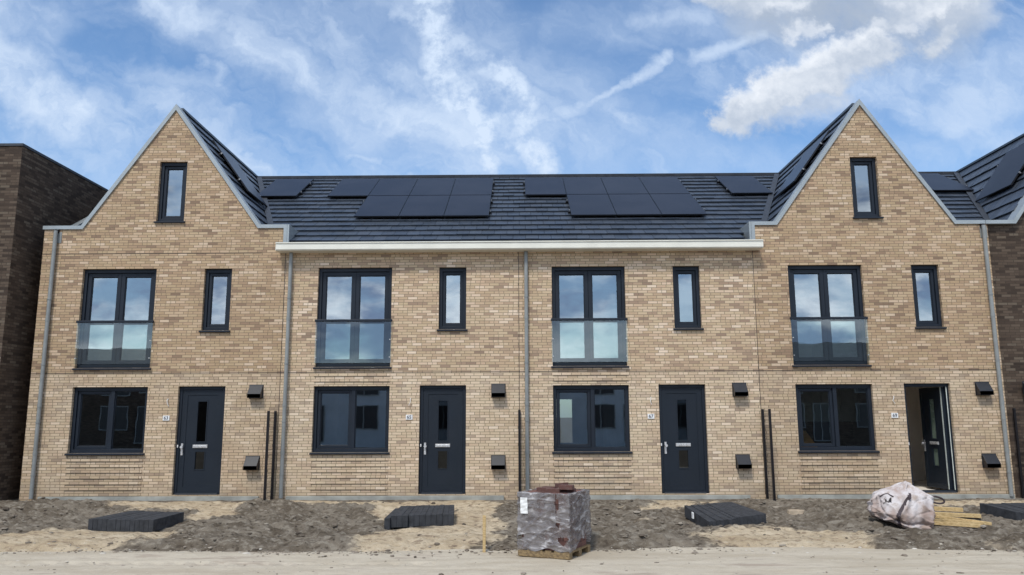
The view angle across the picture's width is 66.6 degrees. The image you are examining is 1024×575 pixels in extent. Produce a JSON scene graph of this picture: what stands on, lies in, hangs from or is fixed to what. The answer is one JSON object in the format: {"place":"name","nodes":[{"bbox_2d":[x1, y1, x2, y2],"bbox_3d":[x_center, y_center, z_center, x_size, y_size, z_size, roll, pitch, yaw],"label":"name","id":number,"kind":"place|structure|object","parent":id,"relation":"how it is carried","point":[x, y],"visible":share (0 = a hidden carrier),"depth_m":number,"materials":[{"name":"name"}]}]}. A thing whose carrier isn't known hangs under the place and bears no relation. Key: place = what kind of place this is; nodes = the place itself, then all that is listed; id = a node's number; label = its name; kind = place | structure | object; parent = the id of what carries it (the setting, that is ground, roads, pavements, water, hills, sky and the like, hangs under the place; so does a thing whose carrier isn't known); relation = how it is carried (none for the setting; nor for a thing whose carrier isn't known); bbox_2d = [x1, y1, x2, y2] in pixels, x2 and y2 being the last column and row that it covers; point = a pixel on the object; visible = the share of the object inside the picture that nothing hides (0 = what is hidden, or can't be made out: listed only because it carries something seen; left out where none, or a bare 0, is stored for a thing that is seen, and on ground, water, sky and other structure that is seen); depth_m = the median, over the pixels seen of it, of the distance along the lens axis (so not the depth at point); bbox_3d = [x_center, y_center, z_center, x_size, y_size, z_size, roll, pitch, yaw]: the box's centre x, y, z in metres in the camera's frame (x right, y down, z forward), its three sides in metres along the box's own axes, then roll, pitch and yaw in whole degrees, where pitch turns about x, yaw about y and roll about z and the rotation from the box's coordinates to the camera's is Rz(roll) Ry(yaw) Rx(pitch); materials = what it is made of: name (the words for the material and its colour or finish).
{"place":"outdoors","nodes":[
{"label":"outdoors","id":0,"kind":"place"},
{"bbox_2d":[0,418,1023,552],"bbox_3d":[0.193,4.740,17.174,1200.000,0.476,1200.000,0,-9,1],"label":"ground","id":1,"kind":"structure","parent":0,"point":[830,530],"depth_m":13.40,"materials":[{"name":"beige soil"}]},
{"bbox_2d":[0,143,107,500],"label":"brick building","id":2,"kind":"structure","parent":1,"relation":"on","point":[38,191],"depth_m":18.02,"materials":[{"name":"brown brick"}]},
{"bbox_2d":[88,511,129,530],"bbox_3d":[-7.167,4.175,13.952,0.080,0.216,1.096,-2,-9,10],"label":"edging stone","id":3,"kind":"object","parent":1,"relation":"on","point":[90,524],"visible":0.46,"depth_m":13.43,"materials":[{"name":"concrete"}]},
{"bbox_2d":[92,511,132,530],"bbox_3d":[-7.087,4.170,13.948,0.080,0.217,1.085,-2,-9,10],"label":"edging stone","id":4,"kind":"object","parent":1,"relation":"on","point":[95,522],"visible":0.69,"depth_m":13.43,"materials":[{"name":"concrete"}]},
{"bbox_2d":[97,511,137,530],"bbox_3d":[-7.006,4.165,13.936,0.080,0.218,1.073,-2,-9,10],"label":"edging stone","id":5,"kind":"object","parent":1,"relation":"on","point":[99,526],"visible":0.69,"depth_m":13.43,"materials":[{"name":"concrete"}]},
{"bbox_2d":[102,511,143,530],"bbox_3d":[-6.925,4.166,13.924,0.080,0.218,1.062,-2,-9,10],"label":"edging stone","id":6,"kind":"object","parent":1,"relation":"on","point":[104,524],"visible":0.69,"depth_m":13.42,"materials":[{"name":"concrete"}]},
{"bbox_2d":[106,511,147,531],"bbox_3d":[-6.845,4.171,13.915,0.081,0.219,1.051,-2,-9,10],"label":"edging stone","id":7,"kind":"object","parent":1,"relation":"on","point":[108,525],"visible":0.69,"depth_m":13.42,"materials":[{"name":"concrete"}]},
{"bbox_2d":[111,511,152,531],"bbox_3d":[-6.764,4.163,13.893,0.081,0.220,1.040,-2,-9,10],"label":"edging stone","id":8,"kind":"object","parent":1,"relation":"on","point":[113,525],"visible":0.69,"depth_m":13.40,"materials":[{"name":"concrete"}]},
{"bbox_2d":[115,511,155,531],"bbox_3d":[-6.683,4.165,13.885,0.081,0.220,1.028,-2,-9,10],"label":"edging stone","id":9,"kind":"object","parent":1,"relation":"on","point":[118,524],"visible":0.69,"depth_m":13.40,"materials":[{"name":"concrete"}]},
{"bbox_2d":[120,511,160,531],"bbox_3d":[-6.603,4.163,13.880,0.081,0.221,1.017,-2,-9,9],"label":"edging stone","id":10,"kind":"object","parent":1,"relation":"on","point":[122,528],"visible":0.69,"depth_m":13.40,"materials":[{"name":"concrete"}]},
{"bbox_2d":[125,512,161,531],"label":"edging stone","id":11,"kind":"object","parent":1,"relation":"on","point":[127,525],"visible":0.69,"depth_m":13.39,"materials":[{"name":"concrete"}]},
{"bbox_2d":[130,512,164,531],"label":"edging stone","id":12,"kind":"object","parent":1,"relation":"on","point":[132,524],"visible":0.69,"depth_m":13.38,"materials":[{"name":"concrete"}]},
{"bbox_2d":[134,512,169,531],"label":"edging stone","id":13,"kind":"object","parent":1,"relation":"on","point":[137,523],"visible":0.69,"depth_m":13.38,"materials":[{"name":"concrete"}]},
{"bbox_2d":[139,512,173,531],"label":"edging stone","id":14,"kind":"object","parent":1,"relation":"on","point":[141,526],"visible":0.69,"depth_m":13.37,"materials":[{"name":"concrete"}]},
{"bbox_2d":[144,512,177,531],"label":"edging stone","id":15,"kind":"object","parent":1,"relation":"on","point":[146,524],"visible":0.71,"depth_m":13.37,"materials":[{"name":"concrete"}]},
{"bbox_2d":[148,512,183,531],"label":"edging stone","id":16,"kind":"object","parent":1,"relation":"on","point":[162,522],"visible":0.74,"depth_m":13.71,"materials":[{"name":"concrete"}]},
{"bbox_2d":[19,104,345,500],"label":"terraced house","id":17,"kind":"structure","parent":1,"relation":"on","point":[156,365],"depth_m":17.98,"materials":[{"name":"beige brick"}]},
{"bbox_2d":[64,387,147,454],"bbox_3d":[-9.107,3.015,17.614,1.780,1.515,0.225,0,-9,1],"label":"window","id":18,"kind":"structure","parent":17,"relation":"in","point":[75,449],"depth_m":17.65,"materials":[{"name":"plastic"}]},
{"bbox_2d":[72,269,156,369],"bbox_3d":[-9.111,0.731,17.989,1.790,2.345,0.225,0,-9,1],"label":"window","id":19,"kind":"structure","parent":17,"relation":"in","point":[115,363],"depth_m":18.03,"materials":[{"name":"plastic"}]},
{"bbox_2d":[153,162,187,222],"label":"window","id":20,"kind":"structure","parent":17,"relation":"in","point":[162,218],"depth_m":18.50,"materials":[{"name":"plastic"}]},
{"bbox_2d":[177,390,223,491],"bbox_3d":[-7.020,3.446,17.554,0.920,2.260,0.150,0,-9,1],"label":"door","id":21,"kind":"structure","parent":17,"relation":"in","point":[201,421],"depth_m":17.57,"materials":[{"name":"black wood"}]},
{"bbox_2d":[199,269,231,331],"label":"window","id":22,"kind":"structure","parent":17,"relation":"in","point":[210,273],"depth_m":18.08,"materials":[{"name":"plastic"}]},
{"bbox_2d":[263,411,276,499],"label":"posts","id":23,"kind":"object","parent":1,"relation":"on","point":[272,461],"visible":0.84,"depth_m":17.09,"materials":[{"name":"black metal"}]},
{"bbox_2d":[384,508,397,529],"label":"edging stone","id":24,"kind":"object","parent":1,"relation":"on","point":[387,522],"visible":0.43,"depth_m":13.69,"materials":[{"name":"concrete"}]},
{"bbox_2d":[275,174,519,499],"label":"terraced house","id":25,"kind":"structure","parent":1,"relation":"on","point":[399,379],"depth_m":17.82,"materials":[{"name":"beige brick"}]},
{"bbox_2d":[309,386,389,454],"bbox_3d":[-3.623,2.986,17.561,1.790,1.515,0.225,0,-9,1],"label":"window","id":26,"kind":"structure","parent":25,"relation":"in","point":[319,390],"depth_m":17.59,"materials":[{"name":"plastic"}]},
{"bbox_2d":[313,268,391,368],"bbox_3d":[-3.626,0.702,17.936,1.780,2.345,0.225,0,-9,1],"label":"window","id":27,"kind":"structure","parent":25,"relation":"in","point":[353,362],"depth_m":17.98,"materials":[{"name":"plastic"}]},
{"bbox_2d":[422,389,462,490],"bbox_3d":[-1.556,3.417,17.501,0.900,2.260,0.150,0,-9,1],"label":"door","id":28,"kind":"structure","parent":25,"relation":"in","point":[442,458],"depth_m":17.51,"materials":[{"name":"black wood"}]},
{"bbox_2d":[437,268,467,330],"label":"window","id":29,"kind":"structure","parent":25,"relation":"in","point":[461,272],"depth_m":18.02,"materials":[{"name":"plastic"}]},
{"bbox_2d":[391,506,404,527],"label":"edging stone","id":30,"kind":"object","parent":1,"relation":"on","point":[394,515],"visible":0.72,"depth_m":13.78,"materials":[{"name":"concrete"}]},
{"bbox_2d":[396,506,409,526],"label":"edging stone","id":31,"kind":"object","parent":1,"relation":"on","point":[399,516],"visible":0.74,"depth_m":13.79,"materials":[{"name":"concrete"}]},
{"bbox_2d":[402,506,414,527],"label":"edging stone","id":32,"kind":"object","parent":1,"relation":"on","point":[405,517],"visible":0.74,"depth_m":13.80,"materials":[{"name":"concrete"}]},
{"bbox_2d":[408,505,419,526],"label":"edging stone","id":33,"kind":"object","parent":1,"relation":"on","point":[411,517],"visible":0.74,"depth_m":13.86,"materials":[{"name":"concrete"}]},
{"bbox_2d":[414,505,424,526],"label":"edging stone","id":34,"kind":"object","parent":1,"relation":"on","point":[417,517],"visible":0.74,"depth_m":13.88,"materials":[{"name":"concrete"}]},
{"bbox_2d":[420,505,429,526],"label":"edging stone","id":35,"kind":"object","parent":1,"relation":"on","point":[423,515],"visible":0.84,"depth_m":13.90,"materials":[{"name":"concrete"}]},
{"bbox_2d":[425,505,434,526],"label":"edging stone","id":36,"kind":"object","parent":1,"relation":"on","point":[428,516],"visible":0.84,"depth_m":13.90,"materials":[{"name":"concrete"}]},
{"bbox_2d":[431,505,439,525],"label":"edging stone","id":37,"kind":"object","parent":1,"relation":"on","point":[434,516],"visible":0.84,"depth_m":13.91,"materials":[{"name":"concrete"}]},
{"bbox_2d":[437,505,444,525],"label":"edging stone","id":38,"kind":"object","parent":1,"relation":"on","point":[440,515],"visible":0.86,"depth_m":13.93,"materials":[{"name":"concrete"}]},
{"bbox_2d":[442,505,449,525],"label":"edging stone","id":39,"kind":"object","parent":1,"relation":"on","point":[445,516],"visible":0.84,"depth_m":13.94,"materials":[{"name":"concrete"}]},
{"bbox_2d":[448,505,453,525],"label":"edging stone","id":40,"kind":"object","parent":1,"relation":"on","point":[451,516],"visible":1,"depth_m":13.94,"materials":[{"name":"concrete"}]},
{"bbox_2d":[483,515,485,551],"bbox_3d":[-0.414,3.776,11.643,0.048,0.724,0.040,0,-9,1],"label":"wooden stake","id":41,"kind":"object","parent":1,"relation":"on","point":[484,533],"visible":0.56,"depth_m":11.64,"materials":[{"name":"brown wood"}]},
{"bbox_2d":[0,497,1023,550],"bbox_3d":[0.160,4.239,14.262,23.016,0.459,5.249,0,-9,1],"label":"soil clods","id":42,"kind":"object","parent":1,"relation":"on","point":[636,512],"visible":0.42,"depth_m":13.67,"materials":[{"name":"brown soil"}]},
{"bbox_2d":[518,410,520,500],"bbox_3d":[0.167,3.765,17.043,0.052,2.148,0.529,0,-9,1],"label":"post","id":43,"kind":"object","parent":1,"relation":"on","point":[519,445],"visible":0.81,"depth_m":16.82,"materials":[{"name":"black metal"}]},
{"bbox_2d":[513,173,765,499],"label":"terraced house","id":44,"kind":"structure","parent":1,"relation":"on","point":[638,343],"depth_m":17.77,"materials":[{"name":"beige brick"}]},
{"bbox_2d":[551,267,628,367],"bbox_3d":[1.764,0.673,17.883,1.760,2.345,0.225,0,-9,1],"label":"window","id":45,"kind":"structure","parent":44,"relation":"in","point":[589,361],"depth_m":17.92,"materials":[{"name":"plastic"}]},
{"bbox_2d":[552,385,632,453],"bbox_3d":[1.782,2.957,17.508,1.780,1.515,0.225,0,-9,1],"label":"window","id":46,"kind":"structure","parent":44,"relation":"in","point":[559,448],"depth_m":17.53,"materials":[{"name":"plastic"}]},
{"bbox_2d":[661,388,705,490],"bbox_3d":[3.831,3.388,17.448,0.905,2.260,0.150,0,-9,1],"label":"door","id":47,"kind":"structure","parent":44,"relation":"in","point":[682,422],"depth_m":17.45,"materials":[{"name":"black wood"}]},
{"bbox_2d":[672,267,703,329],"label":"window","id":48,"kind":"structure","parent":44,"relation":"in","point":[694,271],"depth_m":17.96,"materials":[{"name":"plastic"}]},
{"bbox_2d":[684,505,712,526],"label":"edging stone","id":49,"kind":"object","parent":1,"relation":"on","point":[701,520],"visible":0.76,"depth_m":13.89,"materials":[{"name":"concrete"}]},
{"bbox_2d":[689,506,716,525],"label":"edging stone","id":50,"kind":"object","parent":1,"relation":"on","point":[714,522],"visible":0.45,"depth_m":13.72,"materials":[{"name":"concrete"}]},
{"bbox_2d":[691,505,720,525],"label":"edging stone","id":51,"kind":"object","parent":1,"relation":"on","point":[717,520],"visible":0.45,"depth_m":13.77,"materials":[{"name":"concrete"}]},
{"bbox_2d":[695,505,724,526],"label":"edging stone","id":52,"kind":"object","parent":1,"relation":"on","point":[721,521],"visible":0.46,"depth_m":13.71,"materials":[{"name":"concrete"}]},
{"bbox_2d":[698,505,727,524],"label":"edging stone","id":53,"kind":"object","parent":1,"relation":"on","point":[718,515],"visible":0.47,"depth_m":13.83,"materials":[{"name":"concrete"}]},
{"bbox_2d":[702,505,731,524],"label":"edging stone","id":54,"kind":"object","parent":1,"relation":"on","point":[729,520],"visible":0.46,"depth_m":13.78,"materials":[{"name":"concrete"}]},
{"bbox_2d":[704,504,735,524],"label":"edging stone","id":55,"kind":"object","parent":1,"relation":"on","point":[725,514],"visible":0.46,"depth_m":13.90,"materials":[{"name":"concrete"}]},
{"bbox_2d":[707,503,739,524],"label":"edging stone","id":56,"kind":"object","parent":1,"relation":"on","point":[730,514],"visible":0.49,"depth_m":13.87,"materials":[{"name":"concrete"}]},
{"bbox_2d":[710,503,743,524],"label":"edging stone","id":57,"kind":"object","parent":1,"relation":"on","point":[741,519],"visible":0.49,"depth_m":13.79,"materials":[{"name":"concrete"}]},
{"bbox_2d":[714,503,746,523],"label":"edging stone","id":58,"kind":"object","parent":1,"relation":"on","point":[744,518],"visible":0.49,"depth_m":13.87,"materials":[{"name":"concrete"}]},
{"bbox_2d":[718,503,750,523],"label":"edging stone","id":59,"kind":"object","parent":1,"relation":"on","point":[748,519],"visible":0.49,"depth_m":13.85,"materials":[{"name":"concrete"}]},
{"bbox_2d":[721,503,754,523],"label":"edging stone","id":60,"kind":"object","parent":1,"relation":"on","point":[752,519],"visible":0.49,"depth_m":13.85,"materials":[{"name":"concrete"}]},
{"bbox_2d":[723,502,758,523],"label":"edging stone","id":61,"kind":"object","parent":1,"relation":"on","point":[756,519],"visible":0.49,"depth_m":13.92,"materials":[{"name":"concrete"}]},
{"bbox_2d":[726,502,762,523],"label":"edging stone","id":62,"kind":"object","parent":1,"relation":"on","point":[760,517],"visible":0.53,"depth_m":14.00,"materials":[{"name":"concrete"}]},
{"bbox_2d":[730,502,765,522],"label":"edging stone","id":63,"kind":"object","parent":1,"relation":"on","point":[764,517],"visible":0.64,"depth_m":13.92,"materials":[{"name":"concrete"}]},
{"bbox_2d":[761,409,775,500],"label":"posts","id":64,"kind":"object","parent":1,"relation":"on","point":[766,459],"visible":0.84,"depth_m":16.93,"materials":[{"name":"black metal"}]},
{"bbox_2d":[787,509,804,514],"bbox_3d":[5.522,4.372,15.151,0.338,0.080,0.338,0,-9,1],"label":"clay lid","id":65,"kind":"object","parent":1,"relation":"on","point":[793,511],"visible":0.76,"depth_m":15.04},
{"bbox_2d":[691,99,1015,498],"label":"terraced house","id":66,"kind":"structure","parent":1,"relation":"on","point":[873,281],"depth_m":17.86,"materials":[{"name":"beige brick"}]},
{"bbox_2d":[803,431,813,442],"bbox_3d":[6.824,3.585,18.408,0.650,0.400,0.400,0,-9,1],"label":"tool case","id":67,"kind":"object","parent":66,"relation":"in","point":[807,438],"visible":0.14,"depth_m":18.24,"materials":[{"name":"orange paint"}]},
{"bbox_2d":[788,265,871,366],"bbox_3d":[7.208,0.644,17.830,1.770,2.345,0.225,0,-9,1],"label":"window","id":68,"kind":"structure","parent":66,"relation":"in","point":[827,360],"depth_m":17.86,"materials":[{"name":"plastic"}]},
{"bbox_2d":[801,389,859,445],"bbox_3d":[7.909,3.570,19.422,1.500,2.450,0.620,0,-9,1],"label":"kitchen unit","id":69,"kind":"object","parent":66,"relation":"in","point":[815,416],"visible":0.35,"depth_m":19.35,"materials":[{"name":"laminate"}]},
{"bbox_2d":[795,384,879,452],"bbox_3d":[7.237,2.928,17.455,1.790,1.515,0.225,0,-9,1],"label":"window","id":70,"kind":"structure","parent":66,"relation":"in","point":[833,447],"depth_m":17.48,"materials":[{"name":"plastic"}]},
{"bbox_2d":[850,158,883,218],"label":"window","id":71,"kind":"structure","parent":66,"relation":"in","point":[869,162],"depth_m":18.35,"materials":[{"name":"plastic"}]},
{"bbox_2d":[911,265,946,328],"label":"window","id":72,"kind":"structure","parent":66,"relation":"in","point":[936,323],"depth_m":17.92,"materials":[{"name":"plastic"}]},
{"bbox_2d":[919,387,952,489],"bbox_3d":[9.677,3.437,17.880,0.150,2.260,0.880,0,-9,-3],"label":"door","id":73,"kind":"structure","parent":66,"relation":"in","point":[930,403],"depth_m":17.86,"materials":[{"name":"black wood"}]},
{"bbox_2d":[866,481,944,529],"bbox_3d":[6.859,3.846,13.764,1.111,0.840,1.147,4,-10,-25],"label":"rubble bag","id":74,"kind":"object","parent":1,"relation":"on","point":[905,504],"visible":0.98,"depth_m":13.41,"materials":[{"name":"white plastic"}]},
{"bbox_2d":[934,521,980,527],"bbox_3d":[7.721,4.124,13.561,0.780,0.080,0.055,-4,-10,21],"label":"timber batten","id":75,"kind":"object","parent":1,"relation":"on","point":[957,524],"visible":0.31,"depth_m":13.53,"materials":[{"name":"brown wood"}]},
{"bbox_2d":[935,512,980,517],"bbox_3d":[8.062,4.138,14.184,0.834,0.080,0.085,-3,-10,16],"label":"timber batten","id":76,"kind":"object","parent":1,"relation":"on","point":[967,515],"visible":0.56,"depth_m":14.13,"materials":[{"name":"brown wood"}]},
{"bbox_2d":[934,506,962,511],"bbox_3d":[7.944,4.097,14.420,0.703,0.080,0.085,-4,-10,20],"label":"timber batten","id":77,"kind":"object","parent":76,"relation":"on","point":[952,509],"visible":0.56,"depth_m":14.35,"materials":[{"name":"brown wood"}]},
{"bbox_2d":[934,519,982,524],"bbox_3d":[7.832,4.121,13.718,0.795,0.075,0.045,-4,-10,19],"label":"timber batten","id":78,"kind":"object","parent":1,"relation":"on","point":[958,521],"visible":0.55,"depth_m":13.70,"materials":[{"name":"brown wood"}]},
{"bbox_2d":[935,515,991,524],"bbox_3d":[7.924,4.105,13.774,0.948,0.134,0.055,-5,-11,29],"label":"timber batten","id":79,"kind":"object","parent":1,"relation":"on","point":[955,518],"visible":0.56,"depth_m":13.77,"materials":[{"name":"brown wood"}]},
{"bbox_2d":[918,133,1023,497],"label":"terraced house","id":80,"kind":"structure","parent":1,"relation":"on","point":[988,188],"depth_m":18.14,"materials":[{"name":"brown brick"}]},
{"bbox_2d":[980,503,1021,520],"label":"edging stone","id":81,"kind":"object","parent":1,"relation":"on","point":[995,511],"visible":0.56,"depth_m":14.36,"materials":[{"name":"concrete"}]},
{"bbox_2d":[988,503,1023,511],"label":"edging stone","id":82,"kind":"object","parent":1,"relation":"on","point":[1006,507],"visible":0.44,"depth_m":14.43,"materials":[{"name":"concrete"}]},
{"bbox_2d":[989,504,1023,518],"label":"edging stone","id":83,"kind":"object","parent":1,"relation":"on","point":[1022,515],"visible":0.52,"depth_m":14.08,"materials":[{"name":"concrete"}]},
{"bbox_2d":[1001,503,1023,508],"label":"edging stone","id":84,"kind":"object","parent":1,"relation":"on","point":[1013,505],"visible":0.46,"depth_m":14.56,"materials":[{"name":"concrete"}]},
{"bbox_2d":[1012,408,1023,497],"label":"trellis","id":85,"kind":"object","parent":1,"relation":"on","point":[1015,419],"visible":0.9,"depth_m":17.16,"materials":[{"name":"black metal"}]},
{"bbox_2d":[0,546,1023,574],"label":"road","id":86,"kind":"structure","parent":0,"point":[788,561],"depth_m":10.73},
{"bbox_2d":[2,536,1023,574],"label":"pebbles","id":87,"kind":"object","parent":86,"relation":"on","point":[524,573],"visible":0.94,"depth_m":11.58,"materials":[{"name":"stone"}]},
{"bbox_2d":[518,544,589,559],"bbox_3d":[0.625,3.840,11.396,0.800,0.102,0.812,-5,-10,26],"label":"pallet","id":88,"kind":"object","parent":86,"relation":"on","point":[526,552],"visible":0.58,"depth_m":11.08,"materials":[{"name":"beige wood"}]},
{"bbox_2d":[516,488,591,552],"bbox_3d":[0.624,3.413,11.470,0.859,0.828,0.864,-5,-10,26],"label":"paver pack","id":89,"kind":"object","parent":88,"relation":"on","point":[560,522],"visible":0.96,"depth_m":11.15,"materials":[{"name":"grey plastic"}]},
{"bbox_2d":[536,487,551,491],"bbox_3d":[0.474,2.986,11.505,0.205,0.066,0.100,-5,-10,26],"label":"paver","id":90,"kind":"object","parent":89,"relation":"on","point":[540,489],"visible":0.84,"depth_m":11.48,"materials":[{"name":"red brick"}]},
{"bbox_2d":[546,488,560,492],"bbox_3d":[0.599,2.962,11.355,0.205,0.066,0.100,-2,-10,12],"label":"paver","id":91,"kind":"object","parent":89,"relation":"on","point":[552,490],"visible":0.81,"depth_m":11.31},
{"bbox_2d":[555,482,567,487],"bbox_3d":[0.732,2.917,11.497,0.100,0.090,0.204,6,-11,-34],"label":"paver","id":92,"kind":"object","parent":89,"relation":"on","point":[558,484],"visible":0.66,"depth_m":11.47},
{"bbox_2d":[559,484,573,489],"bbox_3d":[0.791,2.897,11.301,0.205,0.066,0.100,-4,-10,23],"label":"paver","id":93,"kind":"object","parent":89,"relation":"on","point":[565,487],"visible":1,"depth_m":11.26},
{"bbox_2d":[561,488,575,492],"bbox_3d":[0.823,2.968,11.398,0.205,0.066,0.100,-4,-10,21],"label":"paver","id":94,"kind":"object","parent":89,"relation":"on","point":[574,490],"visible":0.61,"depth_m":11.35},
{"bbox_2d":[0,0,1023,417],"label":"sky","id":95,"kind":"structure","parent":0,"point":[289,87],"materials":[{"name":"blue"}]}
]}

